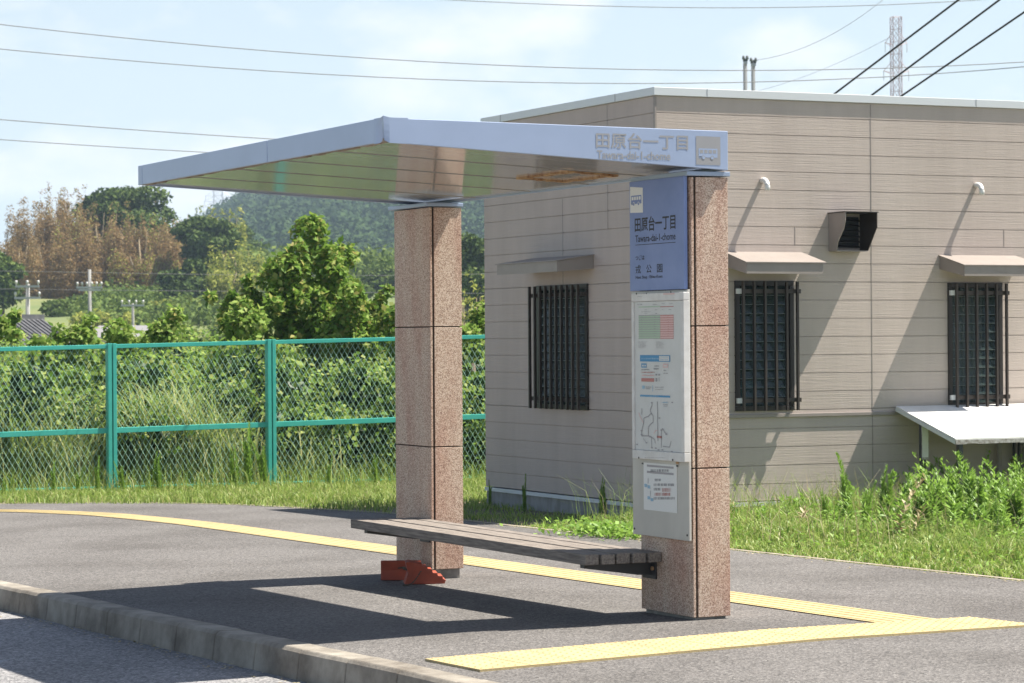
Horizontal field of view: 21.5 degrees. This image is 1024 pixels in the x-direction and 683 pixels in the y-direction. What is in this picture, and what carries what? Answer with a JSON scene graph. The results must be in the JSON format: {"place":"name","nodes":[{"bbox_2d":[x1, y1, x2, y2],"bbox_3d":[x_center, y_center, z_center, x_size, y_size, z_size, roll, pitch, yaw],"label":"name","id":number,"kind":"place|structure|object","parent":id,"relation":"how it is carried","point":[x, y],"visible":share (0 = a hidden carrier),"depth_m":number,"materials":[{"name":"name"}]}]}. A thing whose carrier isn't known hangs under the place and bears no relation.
{"place":"outdoors","nodes":[
{"label":"outdoors","id":0,"kind":"place"},
{"bbox_2d":[0,139,206,152],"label":"power line","id":1,"kind":"object","parent":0,"point":[103,146],"visible":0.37,"depth_m":84.99,"materials":[{"name":"grey"}]},
{"bbox_2d":[0,119,271,138],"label":"power line","id":2,"kind":"object","parent":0,"point":[135,129],"visible":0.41,"depth_m":84.99,"materials":[{"name":"grey metal"}]},
{"bbox_2d":[0,610,305,682],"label":"road","id":3,"kind":"structure","parent":0,"point":[36,652],"depth_m":15.17,"materials":[{"name":"grey asphalt"}]},
{"bbox_2d":[0,580,498,682],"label":"kerb","id":4,"kind":"structure","parent":3,"relation":"on","point":[292,659],"depth_m":15.12,"materials":[{"name":"concrete"}]},
{"bbox_2d":[0,525,1019,682],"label":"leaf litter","id":5,"kind":"object","parent":3,"relation":"on","point":[308,682],"visible":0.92,"depth_m":16.50,"materials":[{"name":"brown plant"}]},
{"bbox_2d":[0,291,472,353],"bbox_3d":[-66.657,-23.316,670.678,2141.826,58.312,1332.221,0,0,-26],"label":"terrain","id":6,"kind":"structure","parent":0,"point":[35,305],"depth_m":208.00,"materials":[{"name":"green"}]},
{"bbox_2d":[0,251,28,313],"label":"broadleaf tree","id":7,"kind":"object","parent":6,"relation":"on","point":[10,272],"visible":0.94,"depth_m":199.25,"materials":[{"name":"green plant"}]},
{"bbox_2d":[14,280,40,313],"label":"utility pole","id":8,"kind":"object","parent":6,"relation":"on","point":[27,286],"visible":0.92,"depth_m":149.83,"materials":[{"name":"grey concrete"}]},
{"bbox_2d":[0,314,69,355],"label":"house","id":9,"kind":"structure","parent":6,"relation":"on","point":[35,324],"depth_m":99.87,"materials":[{"name":"grey paint"}]},
{"bbox_2d":[0,232,70,296],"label":"brown bamboo","id":10,"kind":"object","parent":6,"relation":"on","point":[13,254],"visible":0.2,"depth_m":234.28,"materials":[{"name":"brown plant"}]},
{"bbox_2d":[3,198,71,257],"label":"brown bamboo","id":11,"kind":"object","parent":6,"relation":"on","point":[13,236],"visible":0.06,"depth_m":249.05,"materials":[{"name":"brown plant"}]},
{"bbox_2d":[13,182,83,259],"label":"brown bamboo","id":12,"kind":"object","parent":6,"relation":"on","point":[20,228],"visible":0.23,"depth_m":243.42,"materials":[{"name":"brown plant"}]},
{"bbox_2d":[15,232,104,298],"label":"brown bamboo","id":13,"kind":"object","parent":6,"relation":"on","point":[60,271],"visible":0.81,"depth_m":230.54,"materials":[{"name":"brown plant"}]},
{"bbox_2d":[38,298,84,316],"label":"broadleaf tree","id":14,"kind":"object","parent":6,"relation":"on","point":[59,307],"visible":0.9,"depth_m":199.06,"materials":[{"name":"green plant"}]},
{"bbox_2d":[44,184,86,227],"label":"brown bamboo","id":15,"kind":"object","parent":6,"relation":"on","point":[67,202],"visible":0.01,"depth_m":261.03,"materials":[{"name":"brown plant"}]},
{"bbox_2d":[31,193,104,293],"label":"brown bamboo","id":16,"kind":"object","parent":6,"relation":"on","point":[63,224],"visible":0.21,"depth_m":241.63,"materials":[{"name":"brown plant"}]},
{"bbox_2d":[76,269,102,327],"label":"utility pole","id":17,"kind":"object","parent":6,"relation":"on","point":[89,284],"visible":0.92,"depth_m":164.87,"materials":[{"name":"grey concrete"}]},
{"bbox_2d":[20,271,463,275],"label":"power line","id":18,"kind":"object","parent":17,"relation":"attached to","point":[212,274],"visible":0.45,"depth_m":164.99,"materials":[{"name":"grey"}]},
{"bbox_2d":[30,289,484,293],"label":"power line","id":19,"kind":"object","parent":17,"relation":"attached to","point":[236,291],"visible":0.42,"depth_m":164.99,"materials":[{"name":"grey"}]},
{"bbox_2d":[71,193,107,233],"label":"broadleaf tree","id":20,"kind":"object","parent":6,"relation":"on","point":[87,201],"visible":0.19,"depth_m":249.16,"materials":[{"name":"green plant"}]},
{"bbox_2d":[54,201,131,294],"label":"brown bamboo","id":21,"kind":"object","parent":6,"relation":"on","point":[89,223],"visible":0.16,"depth_m":239.92,"materials":[{"name":"brown plant"}]},
{"bbox_2d":[65,292,137,311],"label":"broadleaf tree","id":22,"kind":"object","parent":6,"relation":"on","point":[77,297],"visible":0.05,"depth_m":204.72,"materials":[{"name":"green plant"}]},
{"bbox_2d":[67,306,136,337],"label":"green bamboo","id":23,"kind":"object","parent":6,"relation":"on","point":[127,315],"visible":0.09,"depth_m":176.91,"materials":[{"name":"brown plant"}]},
{"bbox_2d":[73,216,148,290],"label":"brown bamboo","id":24,"kind":"object","parent":6,"relation":"on","point":[84,235],"visible":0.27,"depth_m":234.27,"materials":[{"name":"brown plant"}]},
{"bbox_2d":[95,325,147,361],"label":"house","id":25,"kind":"structure","parent":6,"relation":"on","point":[99,330],"depth_m":110.68,"materials":[{"name":"grey paint"}]},
{"bbox_2d":[86,185,178,254],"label":"broadleaf tree","id":26,"kind":"object","parent":6,"relation":"on","point":[140,200],"visible":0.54,"depth_m":243.71,"materials":[{"name":"green plant"}]},
{"bbox_2d":[121,300,143,324],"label":"utility pole","id":27,"kind":"object","parent":6,"relation":"on","point":[133,305],"visible":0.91,"depth_m":169.86,"materials":[{"name":"grey concrete"}]},
{"bbox_2d":[101,215,180,291],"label":"brown bamboo","id":28,"kind":"object","parent":6,"relation":"on","point":[159,246],"visible":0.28,"depth_m":233.88,"materials":[{"name":"brown plant"}]},
{"bbox_2d":[104,248,181,293],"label":"brown bamboo","id":29,"kind":"object","parent":6,"relation":"on","point":[120,272],"visible":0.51,"depth_m":226.58,"materials":[{"name":"brown plant"}]},
{"bbox_2d":[127,212,178,257],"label":"brown bamboo","id":30,"kind":"object","parent":6,"relation":"on","point":[151,223],"visible":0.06,"depth_m":238.61,"materials":[{"name":"brown plant"}]},
{"bbox_2d":[143,217,186,262],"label":"brown bamboo","id":31,"kind":"object","parent":6,"relation":"on","point":[160,237],"visible":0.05,"depth_m":236.98,"materials":[{"name":"brown plant"}]},
{"bbox_2d":[155,257,209,300],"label":"broadleaf tree","id":32,"kind":"object","parent":6,"relation":"on","point":[180,280],"visible":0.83,"depth_m":204.01,"materials":[{"name":"green plant"}]},
{"bbox_2d":[162,238,235,269],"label":"brown bamboo","id":33,"kind":"object","parent":6,"relation":"on","point":[174,257],"visible":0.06,"depth_m":231.80,"materials":[{"name":"brown plant"}]},
{"bbox_2d":[169,214,245,269],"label":"broadleaf tree","id":34,"kind":"object","parent":6,"relation":"on","point":[197,235],"visible":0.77,"depth_m":223.15,"materials":[{"name":"green plant"}]},
{"bbox_2d":[190,263,247,309],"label":"green bamboo","id":35,"kind":"object","parent":6,"relation":"on","point":[223,285],"visible":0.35,"depth_m":203.90,"materials":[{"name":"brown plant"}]},
{"bbox_2d":[211,205,246,254],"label":"green bamboo","id":36,"kind":"object","parent":6,"relation":"on","point":[243,233],"visible":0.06,"depth_m":250.30,"materials":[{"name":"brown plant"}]},
{"bbox_2d":[204,240,265,290],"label":"green bamboo","id":37,"kind":"object","parent":6,"relation":"on","point":[250,267],"visible":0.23,"depth_m":214.47,"materials":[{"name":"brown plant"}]},
{"bbox_2d":[234,224,265,249],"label":"broadleaf tree","id":38,"kind":"object","parent":6,"relation":"on","point":[250,233],"visible":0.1,"depth_m":298.81,"materials":[{"name":"green plant"}]},
{"bbox_2d":[67,241,484,341],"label":"woodland","id":39,"kind":"object","parent":6,"relation":"on","point":[365,265],"visible":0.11,"depth_m":198.11,"materials":[{"name":"green plant"}]},
{"bbox_2d":[175,192,483,255],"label":"hill forest","id":40,"kind":"object","parent":6,"relation":"on","point":[271,219],"visible":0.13,"depth_m":610.37,"materials":[{"name":"green plant"}]},
{"bbox_2d":[353,277,375,297],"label":"broadleaf tree","id":41,"kind":"object","parent":6,"relation":"on","point":[367,288],"visible":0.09,"depth_m":229.42,"materials":[{"name":"green plant"}]},
{"bbox_2d":[359,264,394,293],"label":"broadleaf tree","id":42,"kind":"object","parent":6,"relation":"on","point":[380,270],"visible":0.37,"depth_m":238.43,"materials":[{"name":"green plant"}]},
{"bbox_2d":[461,232,484,333],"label":"broadleaf tree","id":43,"kind":"object","parent":6,"relation":"on","point":[472,245],"visible":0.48,"depth_m":169.62,"materials":[{"name":"green plant"}]},
{"bbox_2d":[460,301,485,473],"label":"leafy shrub","id":44,"kind":"object","parent":6,"relation":"on","point":[476,325],"visible":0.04,"depth_m":38.29,"materials":[{"name":"green plant"}]},
{"bbox_2d":[462,268,484,341],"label":"green bamboo","id":45,"kind":"object","parent":6,"relation":"on","point":[469,310],"visible":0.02,"depth_m":120.05,"materials":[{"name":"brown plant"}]},
{"bbox_2d":[742,56,748,89],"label":"utility pole","id":46,"kind":"object","parent":6,"relation":"on","point":[745,61],"visible":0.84,"depth_m":129.90,"materials":[{"name":"grey metal"}]},
{"bbox_2d":[750,58,756,90],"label":"utility pole","id":47,"kind":"object","parent":6,"relation":"on","point":[753,63],"visible":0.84,"depth_m":131.90,"materials":[{"name":"grey metal"}]},
{"bbox_2d":[883,16,908,95],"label":"pylon","id":48,"kind":"object","parent":6,"relation":"on","point":[894,54],"visible":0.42,"depth_m":449.63,"materials":[{"name":"white metal"}]},
{"bbox_2d":[833,0,958,93],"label":"power line","id":49,"kind":"object","parent":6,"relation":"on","point":[899,44],"visible":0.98,"depth_m":60.03,"materials":[{"name":"black"}]},
{"bbox_2d":[871,0,999,94],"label":"power line","id":50,"kind":"object","parent":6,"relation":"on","point":[939,44],"visible":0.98,"depth_m":60.02,"materials":[{"name":"black"}]},
{"bbox_2d":[900,11,1023,95],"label":"power line","id":51,"kind":"object","parent":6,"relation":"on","point":[966,51],"visible":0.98,"depth_m":60.23,"materials":[{"name":"black metal"}]},
{"bbox_2d":[0,24,1021,70],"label":"power line","id":52,"kind":"object","parent":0,"point":[513,65],"visible":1,"depth_m":84.99,"materials":[{"name":"grey"}]},
{"bbox_2d":[0,454,1022,580],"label":"verge","id":53,"kind":"structure","parent":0,"point":[498,511],"depth_m":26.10,"materials":[{"name":"green plant"}]},
{"bbox_2d":[0,389,105,487],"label":"reed clump","id":54,"kind":"object","parent":53,"relation":"on","point":[15,455],"visible":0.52,"depth_m":33.44,"materials":[{"name":"green plant"}]},
{"bbox_2d":[3,417,127,490],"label":"reed clump","id":55,"kind":"object","parent":53,"relation":"on","point":[66,458],"visible":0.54,"depth_m":33.49,"materials":[{"name":"green plant"}]},
{"bbox_2d":[19,398,155,485],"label":"reed clump","id":56,"kind":"object","parent":53,"relation":"on","point":[95,458],"visible":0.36,"depth_m":34.11,"materials":[{"name":"green plant"}]},
{"bbox_2d":[94,455,100,491],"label":"tall weed","id":57,"kind":"object","parent":53,"relation":"on","point":[97,472],"visible":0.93,"depth_m":32.52,"materials":[{"name":"green plant"}]},
{"bbox_2d":[151,450,161,489],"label":"tall weed","id":58,"kind":"object","parent":53,"relation":"on","point":[157,477],"visible":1,"depth_m":32.83,"materials":[{"name":"green plant"}]},
{"bbox_2d":[73,379,242,485],"bbox_3d":[-4.724,1.216,34.382,2.798,1.477,2.677,0,0,27],"label":"reed clump","id":59,"kind":"object","parent":53,"relation":"on","point":[148,447],"visible":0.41,"depth_m":34.14,"materials":[{"name":"green plant"}]},
{"bbox_2d":[117,377,308,483],"bbox_3d":[-4.085,1.191,34.623,2.794,1.518,2.750,0,0,-39],"label":"reed clump","id":60,"kind":"object","parent":53,"relation":"on","point":[200,435],"visible":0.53,"depth_m":34.28,"materials":[{"name":"green plant"}]},
{"bbox_2d":[167,406,276,482],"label":"reed clump","id":61,"kind":"object","parent":53,"relation":"on","point":[228,445],"visible":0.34,"depth_m":34.41,"materials":[{"name":"green plant"}]},
{"bbox_2d":[228,444,240,484],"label":"tall weed","id":62,"kind":"object","parent":53,"relation":"on","point":[232,470],"visible":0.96,"depth_m":33.26,"materials":[{"name":"green plant"}]},
{"bbox_2d":[0,335,485,490],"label":"fence","id":63,"kind":"object","parent":53,"relation":"on","point":[270,424],"visible":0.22,"depth_m":33.59,"materials":[{"name":"green metal"}]},
{"bbox_2d":[242,421,253,484],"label":"tall weed","id":64,"kind":"object","parent":53,"relation":"on","point":[247,452],"visible":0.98,"depth_m":33.34,"materials":[{"name":"green plant"}]},
{"bbox_2d":[251,438,267,483],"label":"tall weed","id":65,"kind":"object","parent":53,"relation":"on","point":[263,467],"visible":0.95,"depth_m":33.43,"materials":[{"name":"green plant"}]},
{"bbox_2d":[252,426,377,480],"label":"reed clump","id":66,"kind":"object","parent":53,"relation":"on","point":[312,453],"visible":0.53,"depth_m":35.21,"materials":[{"name":"green plant"}]},
{"bbox_2d":[522,474,526,512],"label":"tall weed","id":67,"kind":"object","parent":53,"relation":"on","point":[524,497],"visible":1,"depth_m":26.78,"materials":[{"name":"green plant"}]},
{"bbox_2d":[499,514,640,540],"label":"ground cover","id":68,"kind":"object","parent":53,"relation":"on","point":[596,528],"visible":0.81,"depth_m":22.66,"materials":[{"name":"green plant"}]},
{"bbox_2d":[598,477,607,515],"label":"tall weed","id":69,"kind":"object","parent":53,"relation":"on","point":[602,493],"visible":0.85,"depth_m":25.45,"materials":[{"name":"green plant"}]},
{"bbox_2d":[481,87,1023,516],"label":"flat roofed building","id":70,"kind":"structure","parent":53,"relation":"on","point":[876,283],"depth_m":26.07,"materials":[{"name":"beige tile"}]},
{"bbox_2d":[528,284,589,409],"bbox_3d":[0.734,0.053,26.830,0.733,1.632,1.700,0,0,-26],"label":"window","id":71,"kind":"structure","parent":70,"relation":"in","point":[561,373],"depth_m":26.63,"materials":[{"name":"brown metal"}]},
{"bbox_2d":[734,281,801,410],"bbox_3d":[2.269,0.041,25.703,1.220,1.626,0.733,0,0,-26],"label":"window","id":72,"kind":"structure","parent":70,"relation":"in","point":[763,310],"depth_m":25.45,"materials":[{"name":"brown metal"}]},
{"bbox_2d":[947,283,1009,407],"bbox_3d":[4.435,0.035,26.737,1.220,1.620,0.733,0,0,-26],"label":"window","id":73,"kind":"structure","parent":70,"relation":"in","point":[974,310],"depth_m":26.48,"materials":[{"name":"brown metal"}]},
{"bbox_2d":[525,449,1023,580],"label":"roadside weeds","id":74,"kind":"object","parent":53,"relation":"on","point":[975,543],"visible":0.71,"depth_m":21.48,"materials":[{"name":"green plant"}]},
{"bbox_2d":[819,491,829,522],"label":"tall weed","id":75,"kind":"object","parent":53,"relation":"on","point":[823,505],"visible":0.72,"depth_m":23.53,"materials":[{"name":"green plant"}]},
{"bbox_2d":[835,452,854,521],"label":"tall weed","id":76,"kind":"object","parent":53,"relation":"on","point":[843,477],"visible":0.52,"depth_m":23.86,"materials":[{"name":"green plant"}]},
{"bbox_2d":[860,480,876,523],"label":"tall weed","id":77,"kind":"object","parent":53,"relation":"on","point":[867,501],"visible":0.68,"depth_m":23.23,"materials":[{"name":"green plant"}]},
{"bbox_2d":[874,463,894,519],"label":"tall weed","id":78,"kind":"object","parent":53,"relation":"on","point":[886,488],"visible":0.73,"depth_m":23.56,"materials":[{"name":"green plant"}]},
{"bbox_2d":[905,472,932,525],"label":"tall weed","id":79,"kind":"object","parent":53,"relation":"on","point":[919,501],"visible":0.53,"depth_m":22.27,"materials":[{"name":"green plant"}]},
{"bbox_2d":[929,467,959,519],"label":"tall weed","id":80,"kind":"object","parent":53,"relation":"on","point":[941,507],"visible":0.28,"depth_m":23.04,"materials":[{"name":"green plant"}]},
{"bbox_2d":[945,464,969,518],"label":"tall weed","id":81,"kind":"object","parent":53,"relation":"on","point":[957,490],"visible":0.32,"depth_m":22.79,"materials":[{"name":"green plant"}]},
{"bbox_2d":[946,489,976,523],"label":"tall weed","id":82,"kind":"object","parent":53,"relation":"on","point":[962,508],"visible":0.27,"depth_m":21.70,"materials":[{"name":"green plant"}]},
{"bbox_2d":[953,450,989,524],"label":"tall weed","id":83,"kind":"object","parent":53,"relation":"on","point":[970,481],"visible":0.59,"depth_m":22.27,"materials":[{"name":"green plant"}]},
{"bbox_2d":[984,498,1003,529],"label":"tall weed","id":84,"kind":"object","parent":53,"relation":"on","point":[995,506],"visible":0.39,"depth_m":21.85,"materials":[{"name":"green plant"}]},
{"bbox_2d":[982,469,1023,528],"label":"tall weed","id":85,"kind":"object","parent":53,"relation":"on","point":[1017,503],"visible":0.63,"depth_m":22.43,"materials":[{"name":"green plant"}]},
{"bbox_2d":[0,503,1023,682],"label":"sidewalk","id":86,"kind":"structure","parent":0,"point":[338,598],"depth_m":16.71,"materials":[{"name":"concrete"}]},
{"bbox_2d":[381,560,420,579],"bbox_3d":[-0.748,1.540,18.262,0.270,0.132,0.199,0,0,0],"label":"wheel chock","id":87,"kind":"object","parent":86,"relation":"on","point":[392,570],"visible":0.66,"depth_m":18.18,"materials":[{"name":"red rubber"}]},
{"bbox_2d":[402,560,445,583],"bbox_3d":[-0.587,1.527,17.915,0.285,0.150,0.180,0,0,-6],"label":"wheel chock","id":88,"kind":"object","parent":86,"relation":"on","point":[427,575],"visible":1,"depth_m":17.82,"materials":[{"name":"red rubber"}]},
{"bbox_2d":[138,116,729,619],"bbox_3d":[-0.639,0.236,16.495,2.115,2.840,4.285,0,0,-26],"label":"bus shelter","id":89,"kind":"object","parent":86,"relation":"on","point":[428,172],"visible":0.99,"depth_m":15.32,"materials":[{"name":"stone"}]},
{"bbox_2d":[642,462,678,512],"bbox_3d":[0.837,0.815,15.236,0.004,0.287,0.435,0,0,-26],"label":"notice sheet","id":90,"kind":"object","parent":89,"relation":"attached to","point":[660,487],"visible":1,"depth_m":15.23,"materials":[{"name":"white paper"}]},
{"bbox_2d":[0,509,934,621],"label":"tactile guide line","id":91,"kind":"object","parent":86,"relation":"on","point":[818,608],"visible":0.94,"depth_m":18.84,"materials":[{"name":"yellow tile"}]},
{"bbox_2d":[50,502,1023,579],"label":"sidewalk edging","id":92,"kind":"object","parent":86,"relation":"on","point":[730,548],"visible":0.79,"depth_m":20.12,"materials":[{"name":"grey concrete"}]},
{"bbox_2d":[425,616,1023,671],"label":"tactile warning strip","id":93,"kind":"object","parent":86,"relation":"on","point":[484,662],"visible":1,"depth_m":13.74,"materials":[{"name":"yellow tile"}]},
{"bbox_2d":[0,0,1023,253],"label":"sky","id":94,"kind":"structure","parent":0,"point":[35,87],"materials":[{"name":"blue"}]},
{"bbox_2d":[1,49,1023,83],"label":"power line","id":95,"kind":"object","parent":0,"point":[510,81],"visible":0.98,"depth_m":84.99,"materials":[{"name":"grey metal"}]},
{"bbox_2d":[455,0,974,7],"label":"power line","id":96,"kind":"object","parent":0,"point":[712,7],"visible":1,"depth_m":84.99,"materials":[{"name":"grey"}]},
{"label":"bank","id":97,"kind":"structure","parent":0,"visible":0},
{"bbox_2d":[0,306,47,443],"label":"leafy shrub","id":98,"kind":"object","parent":97,"relation":"on","point":[10,330],"visible":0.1,"depth_m":37.00,"materials":[{"name":"green plant"}]},
{"bbox_2d":[19,311,130,470],"bbox_3d":[-6.081,1.818,37.145,2.321,4.490,2.101,0,0,-26],"label":"leafy shrub","id":99,"kind":"object","parent":97,"relation":"on","point":[81,333],"visible":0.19,"depth_m":37.29,"materials":[{"name":"green plant"}]},
{"bbox_2d":[74,311,198,436],"bbox_3d":[-5.364,1.803,37.948,2.093,4.508,2.682,0,0,13],"label":"leafy shrub","id":100,"kind":"object","parent":97,"relation":"on","point":[119,332],"visible":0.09,"depth_m":37.99,"materials":[{"name":"green plant"}]},
{"bbox_2d":[144,295,295,476],"bbox_3d":[-4.216,1.693,38.016,2.696,4.713,2.948,0,0,-26],"label":"leafy shrub","id":101,"kind":"object","parent":97,"relation":"on","point":[244,318],"visible":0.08,"depth_m":37.87,"materials":[{"name":"green plant"}]},
{"bbox_2d":[0,320,485,484],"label":"undergrowth","id":102,"kind":"object","parent":97,"relation":"on","point":[180,338],"visible":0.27,"depth_m":35.81,"materials":[{"name":"green plant"}]},
{"bbox_2d":[202,263,311,386],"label":"leafy shrub","id":103,"kind":"object","parent":97,"relation":"on","point":[281,308],"visible":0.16,"depth_m":38.98,"materials":[{"name":"green plant"}]},
{"bbox_2d":[249,211,362,416],"bbox_3d":[-2.918,1.062,40.018,2.990,5.957,3.126,0,0,-26],"label":"leafy shrub","id":104,"kind":"object","parent":97,"relation":"on","point":[314,226],"visible":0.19,"depth_m":39.35,"materials":[{"name":"green plant"}]},
{"bbox_2d":[288,240,394,457],"bbox_3d":[-2.386,1.269,39.529,1.878,5.534,1.926,0,0,-26],"label":"leafy shrub","id":105,"kind":"object","parent":97,"relation":"on","point":[333,277],"visible":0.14,"depth_m":39.30,"materials":[{"name":"green plant"}]},
{"bbox_2d":[291,280,396,472],"bbox_3d":[-1.927,1.574,39.024,2.382,4.919,2.296,0,0,-26],"label":"leafy shrub","id":106,"kind":"object","parent":97,"relation":"on","point":[357,321],"visible":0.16,"depth_m":38.52,"materials":[{"name":"green plant"}]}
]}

